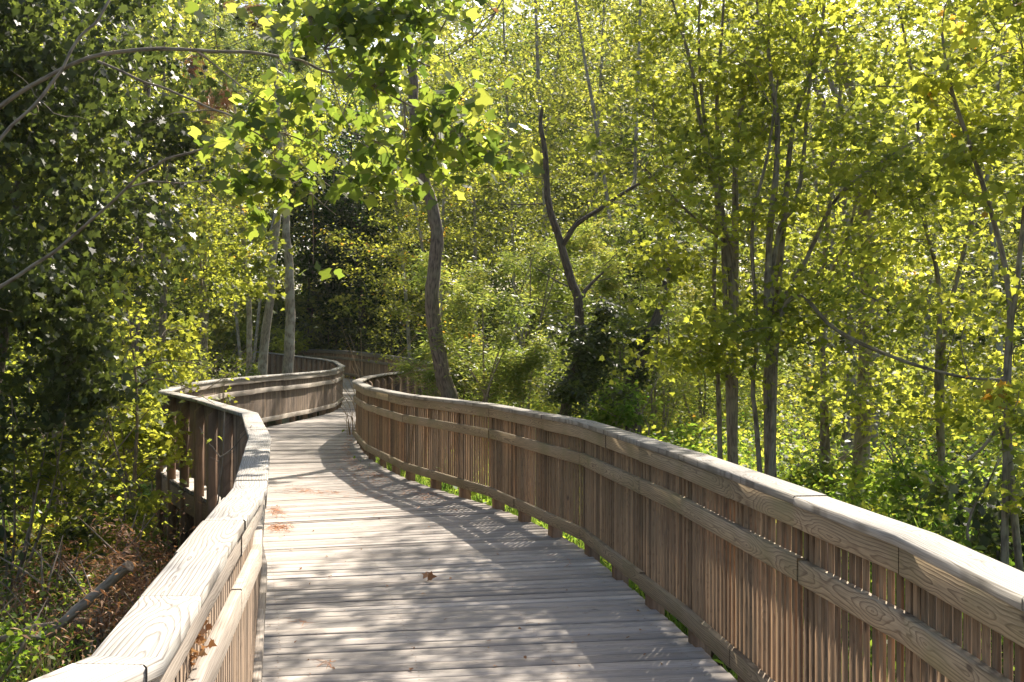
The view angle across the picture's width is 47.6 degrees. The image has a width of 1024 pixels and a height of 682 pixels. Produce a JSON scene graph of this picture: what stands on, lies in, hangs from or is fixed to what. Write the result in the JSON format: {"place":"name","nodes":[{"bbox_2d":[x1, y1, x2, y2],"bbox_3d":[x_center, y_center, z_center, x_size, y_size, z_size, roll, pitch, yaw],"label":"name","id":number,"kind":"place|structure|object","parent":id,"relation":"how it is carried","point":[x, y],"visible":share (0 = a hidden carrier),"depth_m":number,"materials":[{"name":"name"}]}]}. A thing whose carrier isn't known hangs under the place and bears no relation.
{"place":"outdoors","nodes":[
{"label":"outdoors","id":0,"kind":"place"},
{"bbox_2d":[0,320,1023,681],"bbox_3d":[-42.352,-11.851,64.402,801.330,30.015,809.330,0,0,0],"label":"ground","id":1,"kind":"structure","parent":0,"point":[144,492],"depth_m":21.71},
{"bbox_2d":[0,597,91,680],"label":"bush","id":2,"kind":"object","parent":1,"relation":"on","point":[16,658],"visible":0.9,"depth_m":8.57,"materials":[{"name":"green plant"}]},
{"bbox_2d":[0,536,106,638],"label":"dead fern","id":3,"kind":"object","parent":1,"relation":"on","point":[42,579],"visible":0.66,"depth_m":10.54,"materials":[{"name":"brown plant"}]},
{"bbox_2d":[0,537,136,657],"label":"dead twigs","id":4,"kind":"object","parent":1,"relation":"on","point":[23,605],"visible":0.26,"depth_m":10.13,"materials":[{"name":"brown plant"}]},
{"bbox_2d":[9,560,133,648],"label":"fallen branch","id":5,"kind":"object","parent":1,"relation":"on","point":[112,579],"visible":0.76,"depth_m":9.18,"materials":[{"name":"grey plant"}]},
{"bbox_2d":[0,536,145,623],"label":"bush","id":6,"kind":"object","parent":1,"relation":"on","point":[72,581],"visible":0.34,"depth_m":10.65,"materials":[{"name":"green plant"}]},
{"bbox_2d":[0,344,151,573],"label":"bush","id":7,"kind":"object","parent":1,"relation":"on","point":[57,500],"visible":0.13,"depth_m":13.56,"materials":[{"name":"green plant"}]},
{"bbox_2d":[0,378,153,609],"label":"bush","id":8,"kind":"object","parent":1,"relation":"on","point":[7,455],"visible":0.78,"depth_m":11.54,"materials":[{"name":"green plant"}]},
{"bbox_2d":[9,559,148,681],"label":"dead twigs","id":9,"kind":"object","parent":1,"relation":"on","point":[70,634],"visible":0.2,"depth_m":9.46,"materials":[{"name":"brown plant"}]},
{"bbox_2d":[0,510,165,664],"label":"dead ferns","id":10,"kind":"object","parent":1,"relation":"on","point":[9,551],"visible":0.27,"depth_m":10.15,"materials":[{"name":"brown plant"}]},
{"bbox_2d":[0,378,167,522],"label":"undergrowth","id":11,"kind":"object","parent":1,"relation":"on","point":[38,438],"depth_m":25.77,"materials":[{"name":"green plant"}]},
{"bbox_2d":[0,0,173,496],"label":"broadleaf tree","id":12,"kind":"object","parent":1,"relation":"on","point":[64,36],"visible":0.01,"depth_m":20.73,"materials":[{"name":"green plant"}]},
{"bbox_2d":[0,501,178,681],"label":"grass","id":13,"kind":"structure","parent":1,"relation":"on","point":[71,631],"depth_m":10.61,"materials":[{"name":"plant"}]},
{"bbox_2d":[0,511,178,681],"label":"undergrowth","id":14,"kind":"object","parent":1,"relation":"on","point":[43,593],"visible":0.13,"depth_m":9.86,"materials":[{"name":"green plant"}]},
{"bbox_2d":[0,616,122,642],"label":"fallen branch","id":15,"kind":"object","parent":14,"relation":"on","point":[3,638],"visible":0.2,"depth_m":9.70,"materials":[{"name":"brown plant"}]},
{"bbox_2d":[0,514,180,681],"bbox_3d":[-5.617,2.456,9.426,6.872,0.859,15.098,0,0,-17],"label":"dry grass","id":16,"kind":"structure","parent":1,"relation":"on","point":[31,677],"depth_m":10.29,"materials":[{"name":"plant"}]},
{"bbox_2d":[5,409,188,587],"bbox_3d":[-4.354,1.720,11.935,1.929,2.052,1.461,0,0,-29],"label":"bush","id":17,"kind":"object","parent":1,"relation":"on","point":[71,518],"visible":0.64,"depth_m":11.81,"materials":[{"name":"green plant"}]},
{"bbox_2d":[19,538,175,658],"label":"dead twigs","id":18,"kind":"object","parent":1,"relation":"on","point":[76,640],"visible":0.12,"depth_m":10.31,"materials":[{"name":"brown plant"}]},
{"bbox_2d":[35,528,172,678],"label":"dead fern","id":19,"kind":"object","parent":1,"relation":"on","point":[98,613],"visible":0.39,"depth_m":9.58,"materials":[{"name":"brown plant"}]},
{"bbox_2d":[0,0,209,453],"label":"maple tree","id":20,"kind":"object","parent":1,"relation":"on","point":[32,150],"visible":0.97,"depth_m":11.20,"materials":[{"name":"green plant"}]},
{"bbox_2d":[14,0,218,375],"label":"slender tree","id":21,"kind":"object","parent":1,"relation":"on","point":[145,195],"visible":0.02,"depth_m":38.33,"materials":[{"name":"green plant"}]},
{"bbox_2d":[6,4,236,465],"bbox_3d":[-10.024,-3.674,26.086,6.453,13.089,7.001,0,0,22],"label":"broadleaf tree","id":22,"kind":"object","parent":1,"relation":"on","point":[211,212],"visible":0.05,"depth_m":27.06,"materials":[{"name":"green wood"}]},
{"bbox_2d":[69,509,176,631],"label":"dead fern","id":23,"kind":"object","parent":1,"relation":"on","point":[123,534],"visible":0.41,"depth_m":10.55,"materials":[{"name":"brown plant"}]},
{"bbox_2d":[1,0,247,518],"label":"broadleaf tree","id":24,"kind":"object","parent":1,"relation":"on","point":[129,314],"visible":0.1,"depth_m":18.01,"materials":[{"name":"green plant"}]},
{"bbox_2d":[103,575,147,632],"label":"dead fern","id":25,"kind":"object","parent":1,"relation":"on","point":[140,581],"visible":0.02,"depth_m":9.25,"materials":[{"name":"brown plant"}]},
{"bbox_2d":[0,0,263,435],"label":"maple tree","id":26,"kind":"object","parent":1,"relation":"on","point":[173,134],"visible":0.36,"depth_m":14.24,"materials":[{"name":"green plant"}]},
{"bbox_2d":[74,352,192,559],"bbox_3d":[-4.388,1.426,13.399,1.608,2.623,1.542,0,0,31],"label":"bush","id":27,"kind":"object","parent":1,"relation":"on","point":[129,441],"visible":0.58,"depth_m":13.26,"materials":[{"name":"green plant"}]},
{"bbox_2d":[12,488,265,670],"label":"dead ferns","id":28,"kind":"object","parent":1,"relation":"on","point":[130,594],"visible":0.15,"depth_m":9.61,"materials":[{"name":"brown plant"}]},
{"bbox_2d":[73,267,230,558],"bbox_3d":[-3.902,0.962,12.399,1.916,3.518,1.228,0,0,0],"label":"sapling","id":29,"kind":"object","parent":1,"relation":"on","point":[167,344],"visible":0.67,"depth_m":12.33,"materials":[{"name":"green plant"}]},
{"bbox_2d":[108,0,239,374],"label":"slender tree","id":30,"kind":"object","parent":1,"relation":"on","point":[154,248],"visible":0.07,"depth_m":41.33,"materials":[{"name":"green plant"}]},
{"bbox_2d":[82,0,265,472],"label":"broadleaf tree","id":31,"kind":"object","parent":1,"relation":"on","point":[161,328],"visible":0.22,"depth_m":24.46,"materials":[{"name":"green wood"}]},
{"bbox_2d":[115,338,254,527],"bbox_3d":[-5.162,1.413,17.540,1.925,2.928,1.979,0,0,-38],"label":"bush","id":32,"kind":"object","parent":1,"relation":"on","point":[181,379],"visible":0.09,"depth_m":17.52,"materials":[{"name":"green plant"}]},
{"bbox_2d":[150,345,248,476],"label":"bush","id":33,"kind":"object","parent":1,"relation":"on","point":[200,367],"visible":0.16,"depth_m":21.18,"materials":[{"name":"green plant"}]},
{"bbox_2d":[146,0,271,380],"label":"broadleaf tree","id":34,"kind":"object","parent":1,"relation":"on","point":[202,282],"visible":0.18,"depth_m":31.05,"materials":[{"name":"green plant"}]},
{"bbox_2d":[148,0,272,352],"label":"slender tree","id":35,"kind":"object","parent":1,"relation":"on","point":[211,203],"visible":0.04,"depth_m":50.71,"materials":[{"name":"green plant"}]},
{"bbox_2d":[166,327,276,386],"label":"bush","id":36,"kind":"object","parent":1,"relation":"on","point":[230,353],"visible":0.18,"depth_m":42.65,"materials":[{"name":"green plant"}]},
{"bbox_2d":[189,351,260,403],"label":"bush","id":37,"kind":"object","parent":1,"relation":"on","point":[245,373],"visible":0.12,"depth_m":25.51,"materials":[{"name":"green plant"}]},
{"bbox_2d":[199,409,251,505],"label":"bare twig","id":38,"kind":"object","parent":1,"relation":"on","point":[223,454],"visible":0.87,"depth_m":8.59,"materials":[{"name":"brown plant"}]},
{"bbox_2d":[122,0,364,481],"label":"tree","id":39,"kind":"object","parent":1,"relation":"on","point":[238,22],"visible":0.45,"depth_m":16.74,"materials":[{"name":"green plant"}]},
{"bbox_2d":[175,82,320,375],"bbox_3d":[-7.520,-2.045,31.059,4.415,9.754,3.092,0,0,13],"label":"pale trunk tree","id":40,"kind":"object","parent":1,"relation":"on","point":[241,217],"visible":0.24,"depth_m":30.93,"materials":[{"name":"green plant"}]},
{"bbox_2d":[141,0,360,374],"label":"slender tree","id":41,"kind":"object","parent":1,"relation":"on","point":[221,16],"visible":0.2,"depth_m":44.42,"materials":[{"name":"green plant"}]},
{"bbox_2d":[192,2,336,423],"bbox_3d":[-5.798,-2.967,26.969,3.679,11.380,4.221,0,0,0],"label":"pale trunk tree","id":42,"kind":"object","parent":1,"relation":"on","point":[288,294],"visible":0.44,"depth_m":26.98,"materials":[{"name":"green plant"}]},
{"bbox_2d":[0,0,544,311],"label":"tulip tree","id":43,"kind":"object","parent":1,"relation":"on","point":[385,80],"visible":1,"depth_m":8.45,"materials":[{"name":"green plant"}]},
{"bbox_2d":[232,323,316,373],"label":"bush","id":44,"kind":"object","parent":1,"relation":"on","point":[279,347],"visible":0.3,"depth_m":47.15,"materials":[{"name":"green plant"}]},
{"bbox_2d":[193,22,356,375],"bbox_3d":[-5.751,-3.115,28.832,3.538,11.805,4.532,0,0,40],"label":"pale trunk tree","id":45,"kind":"object","parent":1,"relation":"on","point":[264,344],"visible":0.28,"depth_m":28.89,"materials":[{"name":"green plant"}]},
{"bbox_2d":[258,307,309,355],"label":"shrub","id":46,"kind":"object","parent":1,"relation":"on","point":[298,316],"visible":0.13,"depth_m":49.14,"materials":[{"name":"green plant"}]},
{"bbox_2d":[243,96,387,354],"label":"evergreen tree","id":47,"kind":"object","parent":1,"relation":"on","point":[313,285],"visible":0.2,"depth_m":52.73,"materials":[{"name":"green plant"}]},
{"bbox_2d":[266,131,391,349],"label":"evergreen tree","id":48,"kind":"object","parent":1,"relation":"on","point":[281,261],"visible":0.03,"depth_m":56.57,"materials":[{"name":"green plant"}]},
{"bbox_2d":[302,314,375,355],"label":"shrub","id":49,"kind":"object","parent":1,"relation":"on","point":[319,335],"visible":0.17,"depth_m":52.51,"materials":[{"name":"green plant"}]},
{"bbox_2d":[302,311,396,378],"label":"shrub","id":50,"kind":"object","parent":1,"relation":"on","point":[347,333],"visible":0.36,"depth_m":50.92,"materials":[{"name":"green plant"}]},
{"bbox_2d":[291,80,421,350],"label":"evergreen tree","id":51,"kind":"object","parent":1,"relation":"on","point":[328,214],"visible":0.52,"depth_m":51.09,"materials":[{"name":"green plant"}]},
{"bbox_2d":[301,331,431,428],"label":"dry grass tuft","id":52,"kind":"object","parent":1,"relation":"on","point":[373,370],"visible":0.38,"depth_m":23.57,"materials":[{"name":"plant"}]},
{"bbox_2d":[337,315,425,378],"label":"shrub","id":53,"kind":"object","parent":1,"relation":"on","point":[391,343],"visible":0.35,"depth_m":47.08,"materials":[{"name":"green plant"}]},
{"bbox_2d":[305,0,461,455],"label":"bent trunk tree","id":54,"kind":"object","parent":1,"relation":"on","point":[446,387],"visible":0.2,"depth_m":18.91,"materials":[{"name":"brown plant"}]},
{"bbox_2d":[315,141,452,356],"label":"evergreen tree","id":55,"kind":"object","parent":1,"relation":"on","point":[409,277],"visible":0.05,"depth_m":55.28,"materials":[{"name":"green plant"}]},
{"bbox_2d":[307,54,470,357],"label":"slender tree","id":56,"kind":"object","parent":1,"relation":"on","point":[397,209],"visible":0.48,"depth_m":43.46,"materials":[{"name":"green plant"}]},
{"bbox_2d":[293,16,520,367],"bbox_3d":[-2.855,-4.004,35.540,6.763,12.565,6.224,0,0,-32],"label":"slender tree","id":57,"kind":"object","parent":1,"relation":"on","point":[390,250],"visible":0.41,"depth_m":35.52,"materials":[{"name":"green plant"}]},
{"bbox_2d":[388,338,489,396],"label":"willow bush","id":58,"kind":"object","parent":1,"relation":"on","point":[428,377],"visible":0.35,"depth_m":25.11,"materials":[{"name":"green plant"}]},
{"bbox_2d":[161,370,736,681],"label":"boardwalk deck","id":59,"kind":"structure","parent":1,"relation":"on","point":[526,580],"depth_m":7.89,"materials":[{"name":"grey wood"}]},
{"bbox_2d":[29,351,344,681],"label":"wooden railing","id":60,"kind":"object","parent":59,"relation":"attached to","point":[215,568],"visible":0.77,"depth_m":4.59,"materials":[{"name":"brown wood"}]},
{"bbox_2d":[189,614,216,666],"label":"dead leaf clump","id":61,"kind":"object","parent":60,"relation":"attached to","point":[200,639],"visible":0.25,"depth_m":3.10,"materials":[{"name":"brown plant"}]},
{"bbox_2d":[332,400,355,434],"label":"dry grass tuft","id":62,"kind":"object","parent":59,"relation":"on","point":[348,419],"visible":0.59,"depth_m":21.76,"materials":[{"name":"plant"}]},
{"bbox_2d":[264,432,572,668],"bbox_3d":[-2.143,1.743,14.952,2.730,0.046,18.300,0,0,-13],"label":"pine straw","id":63,"kind":"object","parent":59,"relation":"on","point":[282,513],"visible":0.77,"depth_m":12.82,"materials":[{"name":"brown plant"}]},
{"bbox_2d":[269,491,661,674],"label":"leaf crumbs","id":64,"kind":"object","parent":59,"relation":"on","point":[525,657],"visible":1,"depth_m":6.84,"materials":[{"name":"brown plant"}]},
{"bbox_2d":[220,349,1023,681],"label":"wooden railing","id":65,"kind":"object","parent":59,"relation":"attached to","point":[740,571],"visible":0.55,"depth_m":5.67,"materials":[{"name":"brown wood"}]},
{"bbox_2d":[397,0,543,399],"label":"slender tree","id":66,"kind":"object","parent":1,"relation":"on","point":[440,55],"visible":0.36,"depth_m":43.86,"materials":[{"name":"green plant"}]},
{"bbox_2d":[430,336,512,442],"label":"willow bush","id":67,"kind":"object","parent":1,"relation":"on","point":[455,373],"visible":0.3,"depth_m":19.91,"materials":[{"name":"green plant"}]},
{"bbox_2d":[409,250,560,441],"bbox_3d":[-0.415,0.406,18.939,2.186,3.882,2.109,0,0,-31],"label":"willow bush","id":68,"kind":"object","parent":1,"relation":"on","point":[514,367],"visible":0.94,"depth_m":18.89,"materials":[{"name":"green plant"}]},
{"bbox_2d":[1,0,1023,387],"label":"woods","id":69,"kind":"object","parent":1,"relation":"on","point":[221,332],"visible":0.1,"depth_m":54.90,"materials":[{"name":"green plant"}]},
{"bbox_2d":[401,0,626,352],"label":"slender tree","id":70,"kind":"object","parent":1,"relation":"on","point":[523,330],"visible":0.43,"depth_m":39.14,"materials":[{"name":"green plant"}]},
{"bbox_2d":[394,208,661,436],"bbox_3d":[0.256,0.206,21.813,5.025,5.388,2.895,0,0,-20],"label":"willow bush","id":71,"kind":"object","parent":1,"relation":"on","point":[551,254],"visible":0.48,"depth_m":21.93,"materials":[{"name":"green plant"}]},
{"bbox_2d":[433,0,625,408],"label":"slender tree","id":72,"kind":"object","parent":1,"relation":"on","point":[549,143],"visible":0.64,"depth_m":33.52,"materials":[{"name":"green plant"}]},
{"bbox_2d":[499,104,695,417],"bbox_3d":[1.388,-0.864,18.146,3.293,5.865,1.815,0,0,0],"label":"forked tree","id":73,"kind":"object","parent":1,"relation":"on","point":[579,382],"visible":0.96,"depth_m":18.14,"materials":[{"name":"green plant"}]},
{"bbox_2d":[451,0,754,382],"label":"slender tree","id":74,"kind":"object","parent":1,"relation":"on","point":[591,95],"visible":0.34,"depth_m":30.80,"materials":[{"name":"green plant"}]},
{"bbox_2d":[545,286,670,429],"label":"willow bush","id":75,"kind":"object","parent":1,"relation":"on","point":[587,309],"visible":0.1,"depth_m":22.40,"materials":[{"name":"green plant"}]},
{"bbox_2d":[519,0,715,324],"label":"slender tree","id":76,"kind":"object","parent":1,"relation":"on","point":[602,69],"visible":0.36,"depth_m":37.93,"materials":[{"name":"green plant"}]},
{"bbox_2d":[537,214,711,428],"bbox_3d":[2.144,-0.102,21.703,2.931,4.558,3.644,0,0,-32],"label":"willow bush","id":77,"kind":"object","parent":1,"relation":"on","point":[616,267],"visible":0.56,"depth_m":21.42,"materials":[{"name":"green plant"}]},
{"bbox_2d":[543,374,715,456],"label":"leafy weed","id":78,"kind":"object","parent":1,"relation":"on","point":[625,414],"visible":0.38,"depth_m":18.65,"materials":[{"name":"green plant"}]},
{"bbox_2d":[565,223,721,442],"bbox_3d":[2.383,-0.011,20.950,2.983,4.356,2.204,0,0,-10],"label":"willow bush","id":79,"kind":"object","parent":1,"relation":"on","point":[664,384],"visible":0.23,"depth_m":20.74,"materials":[{"name":"green plant"}]},
{"bbox_2d":[578,105,740,434],"bbox_3d":[2.681,-0.908,20.894,3.101,6.016,3.573,0,0,0],"label":"slender tree","id":80,"kind":"object","parent":1,"relation":"on","point":[655,325],"visible":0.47,"depth_m":20.00,"materials":[{"name":"green plant"}]},
{"bbox_2d":[622,371,716,442],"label":"bush","id":81,"kind":"object","parent":1,"relation":"on","point":[671,401],"visible":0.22,"depth_m":21.84,"materials":[{"name":"green plant"}]},
{"bbox_2d":[342,389,1023,681],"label":"undergrowth","id":82,"kind":"object","parent":1,"relation":"on","point":[894,506],"visible":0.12,"depth_m":17.13,"materials":[{"name":"green plant"}]},
{"bbox_2d":[346,340,1023,453],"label":"undergrowth","id":83,"kind":"object","parent":1,"relation":"on","point":[797,388],"visible":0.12,"depth_m":28.07,"materials":[{"name":"green plant"}]},
{"bbox_2d":[606,0,770,390],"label":"slender tree","id":84,"kind":"object","parent":1,"relation":"on","point":[658,54],"visible":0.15,"depth_m":42.00,"materials":[{"name":"green plant"}]},
{"bbox_2d":[512,0,867,464],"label":"maple tree","id":85,"kind":"object","parent":1,"relation":"on","point":[714,164],"visible":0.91,"depth_m":12.12,"materials":[{"name":"green plant"}]},
{"bbox_2d":[612,0,813,412],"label":"slender tree","id":86,"kind":"object","parent":1,"relation":"on","point":[744,201],"visible":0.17,"depth_m":36.38,"materials":[{"name":"green plant"}]},
{"bbox_2d":[620,184,810,436],"bbox_3d":[4.086,-0.593,23.957,3.720,5.474,2.791,0,0,0],"label":"willow bush","id":87,"kind":"object","parent":1,"relation":"on","point":[781,363],"visible":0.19,"depth_m":23.89,"materials":[{"name":"green plant"}]},
{"bbox_2d":[672,1,825,398],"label":"slender tree","id":88,"kind":"object","parent":1,"relation":"on","point":[748,173],"visible":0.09,"depth_m":43.92,"materials":[{"name":"green plant"}]},
{"bbox_2d":[778,5,856,466],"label":"tall shade tree","id":89,"kind":"object","parent":1,"relation":"on","point":[845,435],"visible":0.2,"depth_m":18.13,"materials":[{"name":"grey wood"}]},
{"bbox_2d":[726,0,915,393],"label":"slender tree","id":90,"kind":"object","parent":1,"relation":"on","point":[820,239],"visible":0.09,"depth_m":33.46,"materials":[{"name":"green plant"}]},
{"bbox_2d":[643,0,1018,477],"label":"maple tree","id":91,"kind":"object","parent":1,"relation":"on","point":[859,175],"visible":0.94,"depth_m":11.62,"materials":[{"name":"green plant"}]},
{"bbox_2d":[776,422,892,506],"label":"bush","id":92,"kind":"object","parent":1,"relation":"on","point":[810,470],"visible":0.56,"depth_m":14.30,"materials":[{"name":"green plant"}]},
{"bbox_2d":[797,0,873,503],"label":"tall shade tree","id":93,"kind":"object","parent":1,"relation":"on","point":[859,438],"visible":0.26,"depth_m":14.74,"materials":[{"name":"wood"}]},
{"bbox_2d":[795,7,881,461],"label":"tall shade tree","id":94,"kind":"object","parent":1,"relation":"on","point":[832,87],"visible":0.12,"depth_m":21.30,"materials":[{"name":"grey wood"}]},
{"bbox_2d":[720,0,1019,493],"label":"maple tree","id":95,"kind":"object","parent":1,"relation":"on","point":[824,438],"visible":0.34,"depth_m":14.43,"materials":[{"name":"green plant"}]},
{"bbox_2d":[750,0,1023,521],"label":"maple tree","id":96,"kind":"object","parent":1,"relation":"on","point":[940,410],"visible":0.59,"depth_m":13.18,"materials":[{"name":"green plant"}]},
{"bbox_2d":[798,0,985,384],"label":"slender tree","id":97,"kind":"object","parent":1,"relation":"on","point":[899,342],"visible":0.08,"depth_m":40.86,"materials":[{"name":"green plant"}]},
{"bbox_2d":[845,437,984,531],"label":"bush","id":98,"kind":"object","parent":1,"relation":"on","point":[901,473],"visible":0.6,"depth_m":11.97,"materials":[{"name":"green plant"}]},
{"bbox_2d":[824,0,1023,422],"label":"slender tree","id":99,"kind":"object","parent":1,"relation":"on","point":[997,279],"visible":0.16,"depth_m":28.22,"materials":[{"name":"green plant"}]},
{"bbox_2d":[854,0,1023,393],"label":"slender tree","id":100,"kind":"object","parent":1,"relation":"on","point":[972,255],"visible":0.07,"depth_m":37.98,"materials":[{"name":"green plant"}]},
{"bbox_2d":[855,0,1023,571],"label":"maple tree","id":101,"kind":"object","parent":1,"relation":"on","point":[927,87],"visible":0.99,"depth_m":8.18,"materials":[{"name":"green plant"}]},
{"bbox_2d":[859,0,1023,427],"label":"slender tree","id":102,"kind":"object","parent":1,"relation":"on","point":[929,318],"visible":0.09,"depth_m":30.71,"materials":[{"name":"green plant"}]},
{"bbox_2d":[905,455,1023,567],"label":"bush","id":103,"kind":"object","parent":1,"relation":"on","point":[989,524],"visible":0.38,"depth_m":9.40,"materials":[{"name":"green plant"}]},
{"bbox_2d":[946,23,1023,308],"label":"slender tree","id":104,"kind":"object","parent":1,"relation":"on","point":[1009,246],"visible":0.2,"depth_m":33.73,"materials":[{"name":"green plant"}]},
{"bbox_2d":[163,0,1023,314],"label":"sky","id":105,"kind":"structure","parent":0,"point":[396,34],"materials":[{"name":"white"}]},
{"bbox_2d":[358,400,1014,681],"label":"grass","id":106,"kind":"structure","parent":0,"point":[675,622],"depth_m":12.01,"materials":[{"name":"green plant"}]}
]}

